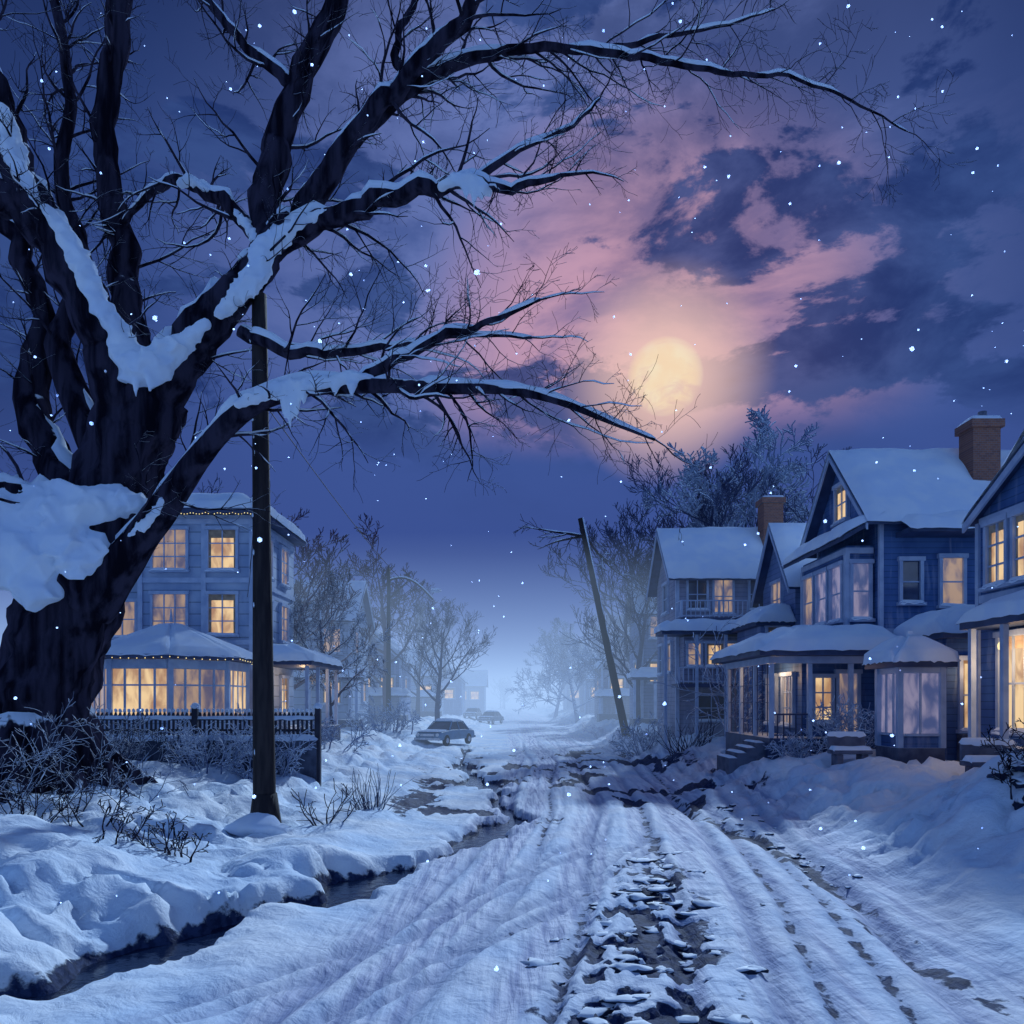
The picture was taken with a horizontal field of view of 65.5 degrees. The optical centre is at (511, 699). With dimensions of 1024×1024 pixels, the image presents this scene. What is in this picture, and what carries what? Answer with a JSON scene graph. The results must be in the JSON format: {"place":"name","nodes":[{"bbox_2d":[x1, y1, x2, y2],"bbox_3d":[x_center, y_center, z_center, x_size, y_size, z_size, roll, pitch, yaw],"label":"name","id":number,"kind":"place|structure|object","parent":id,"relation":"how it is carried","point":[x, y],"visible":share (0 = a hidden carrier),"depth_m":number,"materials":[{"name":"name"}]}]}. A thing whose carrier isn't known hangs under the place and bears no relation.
{"place":"outdoors","nodes":[
{"label":"outdoors","id":0,"kind":"place"},
{"bbox_2d":[24,753,527,1000],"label":"stream water","id":1,"kind":"structure","parent":0,"point":[339,892],"depth_m":11.34,"materials":[{"name":"black liquid"}]},
{"bbox_2d":[0,701,1023,1023],"bbox_3d":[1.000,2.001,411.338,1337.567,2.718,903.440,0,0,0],"label":"ground","id":2,"kind":"structure","parent":0,"point":[920,921],"depth_m":11.69,"materials":[{"name":"snow"}]},
{"bbox_2d":[0,692,95,809],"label":"bare shrub","id":3,"kind":"object","parent":2,"relation":"on","point":[29,787],"visible":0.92,"depth_m":15.48,"materials":[{"name":"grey plant"}]},
{"bbox_2d":[0,754,113,822],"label":"bare shrub","id":4,"kind":"object","parent":2,"relation":"on","point":[21,808],"visible":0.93,"depth_m":14.75,"materials":[{"name":"brown plant"}]},
{"bbox_2d":[0,761,194,853],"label":"bare shrub","id":5,"kind":"object","parent":2,"relation":"on","point":[115,814],"visible":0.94,"depth_m":13.30,"materials":[{"name":"brown plant"}]},
{"bbox_2d":[21,698,203,802],"bbox_3d":[-8.499,1.184,16.988,3.592,2.452,2.632,0,0,0],"label":"bare shrub","id":6,"kind":"object","parent":2,"relation":"on","point":[111,753],"visible":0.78,"depth_m":17.07,"materials":[{"name":"brown plant"}]},
{"bbox_2d":[100,708,192,761],"bbox_3d":[-10.797,1.225,22.285,3.506,1.972,3.007,0,0,15],"label":"frosted bush","id":7,"kind":"object","parent":2,"relation":"on","point":[128,750],"visible":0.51,"depth_m":22.29,"materials":[{"name":"grey plant"}]},
{"bbox_2d":[119,821,211,862],"bbox_3d":[-5.673,2.360,13.161,1.573,0.802,0.783,0,0,0],"label":"bare shrub","id":8,"kind":"object","parent":2,"relation":"on","point":[178,841],"visible":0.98,"depth_m":13.18,"materials":[{"name":"brown plant"}]},
{"bbox_2d":[112,515,293,726],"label":"walls","id":9,"kind":"structure","parent":2,"relation":"on","point":[194,589],"depth_m":34.00,"materials":[{"name":"blue paint"}]},
{"bbox_2d":[104,507,342,669],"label":"roof","id":10,"kind":"structure","parent":9,"relation":"on","point":[293,538],"depth_m":34.00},
{"bbox_2d":[106,493,342,714],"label":"roof snow","id":11,"kind":"structure","parent":9,"relation":"on","point":[178,639],"depth_m":29.89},
{"bbox_2d":[162,703,252,773],"bbox_3d":[-8.520,1.118,22.599,3.051,2.067,2.991,0,0,0],"label":"frosted bush","id":12,"kind":"object","parent":2,"relation":"on","point":[200,753],"visible":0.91,"depth_m":22.58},
{"bbox_2d":[93,702,322,785],"bbox_3d":[-9.690,1.437,24.152,7.908,2.726,0.295,0,0,0],"label":"picket fence","id":13,"kind":"object","parent":2,"relation":"on","point":[195,717],"visible":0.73,"depth_m":24.14,"materials":[{"name":"paint"}]},
{"bbox_2d":[114,740,316,780],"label":"bushes","id":14,"kind":"object","parent":2,"relation":"on","point":[308,766],"visible":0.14,"depth_m":24.00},
{"bbox_2d":[106,734,317,741],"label":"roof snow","id":15,"kind":"structure","parent":14,"relation":"on","point":[301,737],"depth_m":23.97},
{"bbox_2d":[222,724,317,779],"bbox_3d":[-6.901,1.578,22.607,2.453,1.773,2.301,0,0,-40],"label":"frosted bush","id":16,"kind":"object","parent":2,"relation":"on","point":[289,753],"visible":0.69,"depth_m":22.52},
{"bbox_2d":[233,725,339,740],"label":"porch floor","id":17,"kind":"structure","parent":2,"relation":"on","point":[336,730],"depth_m":39.04,"materials":[{"name":"stone"}]},
{"bbox_2d":[100,720,246,735],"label":"porch wall","id":18,"kind":"structure","parent":17,"relation":"on","point":[176,725],"depth_m":28.25,"materials":[{"name":"blue paint"}]},
{"bbox_2d":[94,519,337,734],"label":"trim","id":19,"kind":"structure","parent":17,"relation":"on","point":[171,665],"depth_m":33.90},
{"bbox_2d":[91,530,286,715],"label":"dim window panes","id":20,"kind":"object","parent":19,"relation":"on","point":[192,691],"visible":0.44,"depth_m":33.98,"materials":[{"name":"yellow"}]},
{"bbox_2d":[113,538,285,714],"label":"lit window panes","id":21,"kind":"object","parent":19,"relation":"attached to","point":[146,678],"visible":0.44,"depth_m":28.05,"materials":[{"name":"yellow"}]},
{"bbox_2d":[209,530,286,711],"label":"curtains","id":22,"kind":"object","parent":21,"relation":"attached to","point":[218,533],"visible":0.43,"depth_m":33.97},
{"bbox_2d":[295,719,362,728],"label":"porch floor","id":23,"kind":"structure","parent":2,"relation":"on","point":[342,721],"depth_m":52.10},
{"bbox_2d":[297,583,375,719],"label":"trim","id":24,"kind":"structure","parent":23,"relation":"on","point":[364,692],"depth_m":53.90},
{"bbox_2d":[291,778,367,825],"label":"bare shrub","id":25,"kind":"object","parent":2,"relation":"on","point":[333,816],"visible":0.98,"depth_m":17.97,"materials":[{"name":"brown plant"}]},
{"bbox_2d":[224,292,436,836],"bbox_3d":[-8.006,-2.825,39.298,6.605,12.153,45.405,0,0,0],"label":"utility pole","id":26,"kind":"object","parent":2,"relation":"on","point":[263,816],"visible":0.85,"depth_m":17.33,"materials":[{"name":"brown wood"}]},
{"bbox_2d":[294,601,367,725],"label":"walls","id":27,"kind":"structure","parent":2,"relation":"on","point":[299,697],"depth_m":54.00,"materials":[{"name":"blue paint"}]},
{"bbox_2d":[294,589,374,680],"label":"roof","id":28,"kind":"structure","parent":27,"relation":"on","point":[367,609],"depth_m":58.67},
{"bbox_2d":[294,580,374,704],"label":"roof snow","id":29,"kind":"structure","parent":27,"relation":"on","point":[356,585],"depth_m":54.58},
{"bbox_2d":[277,712,384,752],"bbox_3d":[-7.925,1.289,33.033,5.079,2.135,3.382,0,0,0],"label":"frosted bush","id":30,"kind":"object","parent":2,"relation":"on","point":[325,734],"visible":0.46,"depth_m":32.95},
{"bbox_2d":[294,527,378,688],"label":"mauve tree","id":31,"kind":"object","parent":2,"relation":"on","point":[308,555],"visible":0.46,"depth_m":50.17,"materials":[{"name":"purple plant"}]},
{"bbox_2d":[288,566,395,724],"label":"bare tree","id":32,"kind":"object","parent":2,"relation":"on","point":[321,648],"visible":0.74,"depth_m":41.81,"materials":[{"name":"grey plant"}]},
{"bbox_2d":[318,513,427,723],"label":"bare tree","id":33,"kind":"object","parent":2,"relation":"on","point":[382,618],"visible":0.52,"depth_m":64.30,"materials":[{"name":"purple plant"}]},
{"bbox_2d":[335,763,426,809],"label":"dry grass","id":34,"kind":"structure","parent":2,"relation":"on","point":[377,802],"depth_m":20.57,"materials":[{"name":"brown plant"}]},
{"bbox_2d":[345,694,424,733],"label":"frosted bush","id":35,"kind":"object","parent":2,"relation":"on","point":[371,716],"visible":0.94,"depth_m":49.66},
{"bbox_2d":[368,715,407,720],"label":"porch floor","id":36,"kind":"structure","parent":2,"relation":"on","point":[402,717],"depth_m":68.10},
{"bbox_2d":[369,632,415,714],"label":"trim","id":37,"kind":"structure","parent":36,"relation":"on","point":[400,679],"depth_m":69.90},
{"bbox_2d":[368,634,410,719],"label":"walls","id":38,"kind":"structure","parent":2,"relation":"on","point":[394,671],"depth_m":70.00,"materials":[{"name":"blue wood"}]},
{"bbox_2d":[368,629,414,695],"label":"roof snow","id":39,"kind":"structure","parent":38,"relation":"on","point":[396,648],"depth_m":68.56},
{"bbox_2d":[386,568,440,723],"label":"street lamp","id":40,"kind":"object","parent":2,"relation":"on","point":[388,658],"visible":0.94,"depth_m":59.88,"materials":[{"name":"grey metal"}]},
{"bbox_2d":[386,587,458,718],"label":"bare tree","id":41,"kind":"object","parent":2,"relation":"on","point":[417,695],"visible":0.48,"depth_m":79.96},
{"bbox_2d":[411,672,443,715],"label":"walls","id":42,"kind":"structure","parent":2,"relation":"on","point":[430,704],"depth_m":92.00,"materials":[{"name":"blue paint"}]},
{"bbox_2d":[402,648,444,696],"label":"roof snow","id":43,"kind":"structure","parent":42,"relation":"on","point":[423,693],"depth_m":92.58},
{"bbox_2d":[414,718,475,745],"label":"parked car","id":44,"kind":"object","parent":2,"relation":"on","point":[445,730],"visible":0.94,"depth_m":49.31,"materials":[{"name":"paint"}]},
{"bbox_2d":[396,583,497,719],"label":"bare tree","id":45,"kind":"object","parent":2,"relation":"on","point":[439,691],"visible":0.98,"depth_m":61.68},
{"bbox_2d":[444,668,464,714],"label":"walls","id":46,"kind":"structure","parent":2,"relation":"on","point":[452,707],"depth_m":120.00,"materials":[{"name":"blue wood"}]},
{"bbox_2d":[465,687,485,712],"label":"walls","id":47,"kind":"structure","parent":2,"relation":"on","point":[479,704],"depth_m":160.00,"materials":[{"name":"blue wood"}]},
{"bbox_2d":[458,670,487,699],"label":"roof snow","id":48,"kind":"structure","parent":47,"relation":"on","point":[476,677],"depth_m":161.38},
{"bbox_2d":[0,0,976,802],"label":"old bare tree","id":49,"kind":"object","parent":2,"relation":"on","point":[72,566],"visible":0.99,"depth_m":17.07,"materials":[{"name":"brown plant"}]},
{"bbox_2d":[477,710,503,723],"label":"parked car","id":50,"kind":"object","parent":2,"relation":"on","point":[492,716],"visible":1,"depth_m":97.32,"materials":[{"name":"paint"}]},
{"bbox_2d":[490,652,596,708],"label":"distant trees","id":51,"kind":"object","parent":2,"relation":"on","point":[505,687],"visible":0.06,"depth_m":263.75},
{"bbox_2d":[505,631,592,717],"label":"frosted tree","id":52,"kind":"object","parent":2,"relation":"on","point":[540,682],"visible":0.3,"depth_m":119.47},
{"bbox_2d":[529,618,603,722],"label":"frosted tree","id":53,"kind":"object","parent":2,"relation":"on","point":[563,648],"visible":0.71,"depth_m":92.29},
{"bbox_2d":[514,514,646,736],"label":"leaning utility pole","id":54,"kind":"object","parent":2,"relation":"on","point":[583,535],"visible":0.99,"depth_m":49.86,"materials":[{"name":"brown wood"}]},
{"bbox_2d":[580,676,594,713],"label":"walls","id":55,"kind":"structure","parent":2,"relation":"on","point":[590,707],"depth_m":104.00,"materials":[{"name":"blue wood"}]},
{"bbox_2d":[567,604,629,702],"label":"frosted tree","id":56,"kind":"object","parent":2,"relation":"on","point":[589,663],"visible":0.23,"depth_m":77.65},
{"bbox_2d":[595,634,629,718],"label":"walls","id":57,"kind":"structure","parent":2,"relation":"on","point":[608,705],"depth_m":76.00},
{"bbox_2d":[590,629,629,695],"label":"roof snow","id":58,"kind":"structure","parent":57,"relation":"on","point":[609,692],"depth_m":74.24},
{"bbox_2d":[538,482,688,663],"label":"bare tree","id":59,"kind":"object","parent":2,"relation":"on","point":[600,581],"visible":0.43,"depth_m":64.64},
{"bbox_2d":[597,714,629,721],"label":"porch floor","id":60,"kind":"structure","parent":2,"relation":"on","point":[600,717],"depth_m":74.10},
{"bbox_2d":[590,631,629,713],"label":"trim","id":61,"kind":"structure","parent":60,"relation":"on","point":[601,699],"depth_m":75.88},
{"bbox_2d":[582,525,656,718],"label":"bare tree","id":62,"kind":"object","parent":2,"relation":"on","point":[643,629],"visible":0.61,"depth_m":55.66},
{"bbox_2d":[608,712,671,758],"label":"frosted bush","id":63,"kind":"object","parent":2,"relation":"on","point":[657,736],"visible":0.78,"depth_m":40.97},
{"bbox_2d":[629,718,656,725],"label":"porch floor","id":64,"kind":"structure","parent":2,"relation":"on","point":[642,720],"depth_m":55.10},
{"bbox_2d":[622,583,656,718],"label":"trim","id":65,"kind":"structure","parent":64,"relation":"on","point":[642,689],"depth_m":56.88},
{"bbox_2d":[630,603,656,717],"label":"walls","id":66,"kind":"structure","parent":2,"relation":"on","point":[650,648],"depth_m":57.00,"materials":[{"name":"blue wood"}]},
{"bbox_2d":[622,579,656,683],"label":"roof snow","id":67,"kind":"structure","parent":66,"relation":"on","point":[648,672],"depth_m":56.52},
{"bbox_2d":[655,710,726,754],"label":"dry grass","id":68,"kind":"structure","parent":2,"relation":"on","point":[704,741],"depth_m":35.78,"materials":[{"name":"brown plant"}]},
{"bbox_2d":[590,449,798,623],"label":"bare tree","id":69,"kind":"object","parent":2,"relation":"on","point":[724,490],"visible":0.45,"depth_m":55.96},
{"bbox_2d":[657,561,747,739],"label":"walls","id":70,"kind":"structure","parent":2,"relation":"on","point":[741,589],"depth_m":40.00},
{"bbox_2d":[648,540,755,636],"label":"roof","id":71,"kind":"structure","parent":70,"relation":"on","point":[655,574],"depth_m":39.50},
{"bbox_2d":[646,495,783,720],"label":"roof snow","id":72,"kind":"structure","parent":71,"relation":"on","point":[713,552],"depth_m":40.27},
{"bbox_2d":[755,497,785,544],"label":"chimney","id":73,"kind":"object","parent":71,"relation":"on","point":[770,509],"visible":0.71,"depth_m":40.80,"materials":[{"name":"brick"}]},
{"bbox_2d":[646,532,759,748],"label":"trim","id":74,"kind":"structure","parent":70,"relation":"attached to","point":[666,646],"depth_m":39.88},
{"bbox_2d":[689,580,732,664],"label":"dim window panes","id":75,"kind":"object","parent":74,"relation":"on","point":[719,587],"visible":0.3,"depth_m":39.98,"materials":[{"name":"yellow"}]},
{"bbox_2d":[660,580,762,718],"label":"dark window panes","id":76,"kind":"object","parent":74,"relation":"on","point":[704,701],"visible":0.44,"depth_m":39.98,"materials":[{"name":"blue glass"}]},
{"bbox_2d":[671,617,739,687],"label":"balcony","id":77,"kind":"structure","parent":70,"relation":"attached to","point":[701,685],"depth_m":38.70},
{"bbox_2d":[676,600,747,682],"bbox_3d":[9.785,-2.825,39.163,3.570,4.090,1.515,0,0,0],"label":"railing","id":78,"kind":"object","parent":77,"relation":"on","point":[679,609],"visible":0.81,"depth_m":38.71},
{"bbox_2d":[654,613,764,735],"bbox_3d":[9.367,-0.729,33.244,6.427,5.681,4.919,0,0,0],"label":"frosted bush","id":79,"kind":"object","parent":2,"relation":"on","point":[745,706],"visible":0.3,"depth_m":33.39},
{"bbox_2d":[635,404,818,571],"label":"frosted tree","id":80,"kind":"object","parent":2,"relation":"on","point":[784,476],"visible":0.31,"depth_m":57.15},
{"bbox_2d":[648,441,851,549],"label":"bare tree","id":81,"kind":"object","parent":2,"relation":"on","point":[770,476],"visible":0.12,"depth_m":59.13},
{"bbox_2d":[737,548,799,731],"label":"walls","id":82,"kind":"structure","parent":2,"relation":"on","point":[791,598],"depth_m":36.06,"materials":[{"name":"blue wood"}]},
{"bbox_2d":[731,526,799,632],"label":"roof","id":83,"kind":"structure","parent":82,"relation":"on","point":[758,598],"depth_m":37.38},
{"bbox_2d":[730,523,816,629],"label":"roof snow","id":84,"kind":"structure","parent":83,"relation":"on","point":[787,537],"depth_m":35.01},
{"bbox_2d":[751,527,790,632],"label":"trim","id":85,"kind":"structure","parent":82,"relation":"attached to","point":[777,581],"depth_m":36.25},
{"bbox_2d":[520,760,1023,1023],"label":"rocks","id":86,"kind":"object","parent":2,"relation":"on","point":[585,1015],"visible":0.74,"depth_m":9.96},
{"bbox_2d":[763,728,826,758],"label":"frosted bush","id":87,"kind":"object","parent":2,"relation":"on","point":[793,741],"visible":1,"depth_m":24.75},
{"bbox_2d":[726,732,875,759],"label":"porch floor","id":88,"kind":"structure","parent":2,"relation":"on","point":[733,738],"depth_m":26.55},
{"bbox_2d":[774,713,807,737],"bbox_3d":[9.085,0.850,26.100,1.270,0.820,0.090,0,0,0],"label":"railing","id":89,"kind":"object","parent":88,"relation":"on","point":[789,714],"visible":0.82,"depth_m":26.08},
{"bbox_2d":[798,692,875,754],"bbox_3d":[10.533,0.870,25.082,2.846,2.303,3.371,0,0,0],"label":"frosted bush","id":90,"kind":"object","parent":2,"relation":"on","point":[836,727],"visible":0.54,"depth_m":24.53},
{"bbox_2d":[717,735,967,774],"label":"steps","id":91,"kind":"structure","parent":2,"relation":"on","point":[732,765],"depth_m":26.40,"materials":[{"name":"stone"}]},
{"bbox_2d":[827,731,872,764],"bbox_3d":[9.500,1.543,22.425,1.100,1.301,0.550,0,0,0],"label":"stone bench","id":92,"kind":"object","parent":2,"relation":"on","point":[840,744],"visible":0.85,"depth_m":22.59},
{"bbox_2d":[765,475,974,760],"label":"walls","id":93,"kind":"structure","parent":2,"relation":"on","point":[930,549],"depth_m":27.00,"materials":[{"name":"blue"}]},
{"bbox_2d":[711,452,974,663],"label":"roof","id":94,"kind":"structure","parent":93,"relation":"on","point":[824,494],"depth_m":26.63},
{"bbox_2d":[819,564,867,621],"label":"frosted panes","id":95,"kind":"object","parent":93,"relation":"attached to","point":[860,583],"visible":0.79,"depth_m":27.48,"materials":[{"name":"purple glass"}]},
{"bbox_2d":[726,455,968,737],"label":"trim","id":96,"kind":"structure","parent":93,"relation":"attached to","point":[846,566],"depth_m":27.38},
{"bbox_2d":[729,664,768,735],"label":"screens","id":97,"kind":"object","parent":96,"relation":"attached to","point":[747,702],"visible":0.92,"depth_m":28.15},
{"bbox_2d":[816,490,967,727],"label":"lit window panes","id":98,"kind":"object","parent":96,"relation":"attached to","point":[827,688],"visible":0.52,"depth_m":27.18,"materials":[{"name":"yellow"}]},
{"bbox_2d":[903,561,918,599],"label":"dark window panes","id":99,"kind":"object","parent":96,"relation":"on","point":[910,573],"visible":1,"depth_m":26.98,"materials":[{"name":"blue glass"}]},
{"bbox_2d":[710,415,1010,757],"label":"roof snow","id":100,"kind":"structure","parent":93,"relation":"on","point":[891,485],"depth_m":27.00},
{"bbox_2d":[955,418,1004,480],"bbox_3d":[16.550,-7.890,28.200,1.150,3.780,1.100,0,0,0],"label":"chimney","id":101,"kind":"object","parent":100,"relation":"on","point":[980,448],"visible":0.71,"depth_m":27.75,"materials":[{"name":"brick"}]},
{"bbox_2d":[768,558,961,730],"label":"dim window panes","id":102,"kind":"object","parent":93,"relation":"attached to","point":[952,571],"visible":0.52,"depth_m":26.98,"materials":[{"name":"grey"}]},
{"bbox_2d":[862,631,960,763],"bbox_3d":[11.497,0.403,23.056,1.954,4.795,2.041,0,0,0],"label":"glazed porch kiosk","id":103,"kind":"object","parent":2,"relation":"on","point":[910,706],"visible":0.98,"depth_m":22.46,"materials":[{"name":"glass"}]},
{"bbox_2d":[959,738,1015,771],"bbox_3d":[11.000,1.531,18.225,1.300,1.322,0.550,0,0,0],"label":"stone bench","id":104,"kind":"object","parent":2,"relation":"on","point":[973,754],"visible":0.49,"depth_m":18.40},
{"bbox_2d":[979,718,1023,799],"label":"bare shrub","id":105,"kind":"object","parent":2,"relation":"on","point":[1008,769],"visible":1,"depth_m":13.61,"materials":[{"name":"brown plant"}]},
{"bbox_2d":[981,463,1023,745],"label":"walls","id":106,"kind":"structure","parent":2,"relation":"on","point":[1011,494],"depth_m":20.26,"materials":[{"name":"blue"}]},
{"bbox_2d":[956,430,1023,734],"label":"roof snow","id":107,"kind":"structure","parent":106,"relation":"on","point":[1008,604],"depth_m":18.92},
{"bbox_2d":[960,435,1023,629],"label":"roof","id":108,"kind":"structure","parent":106,"relation":"on","point":[994,623],"depth_m":19.35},
{"bbox_2d":[962,438,1023,738],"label":"trim","id":109,"kind":"structure","parent":106,"relation":"attached to","point":[1007,516],"depth_m":19.82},
{"bbox_2d":[989,514,1023,648],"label":"curtains","id":110,"kind":"object","parent":109,"relation":"attached to","point":[1019,641],"visible":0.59,"depth_m":19.41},
{"bbox_2d":[992,520,1023,727],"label":"lit window panes","id":111,"kind":"object","parent":109,"relation":"attached to","point":[1019,677],"visible":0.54,"depth_m":19.19,"materials":[{"name":"yellow"}]},
{"bbox_2d":[0,0,1023,702],"label":"sky","id":112,"kind":"structure","parent":0,"point":[801,283],"materials":[{"name":"blue"}]},
{"bbox_2d":[10,2,1023,971],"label":"falling snow","id":113,"kind":"structure","parent":0,"point":[476,272],"depth_m":12.47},
{"bbox_2d":[631,340,699,409],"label":"moon","id":114,"kind":"object","parent":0,"point":[676,363],"visible":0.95,"depth_m":1442.43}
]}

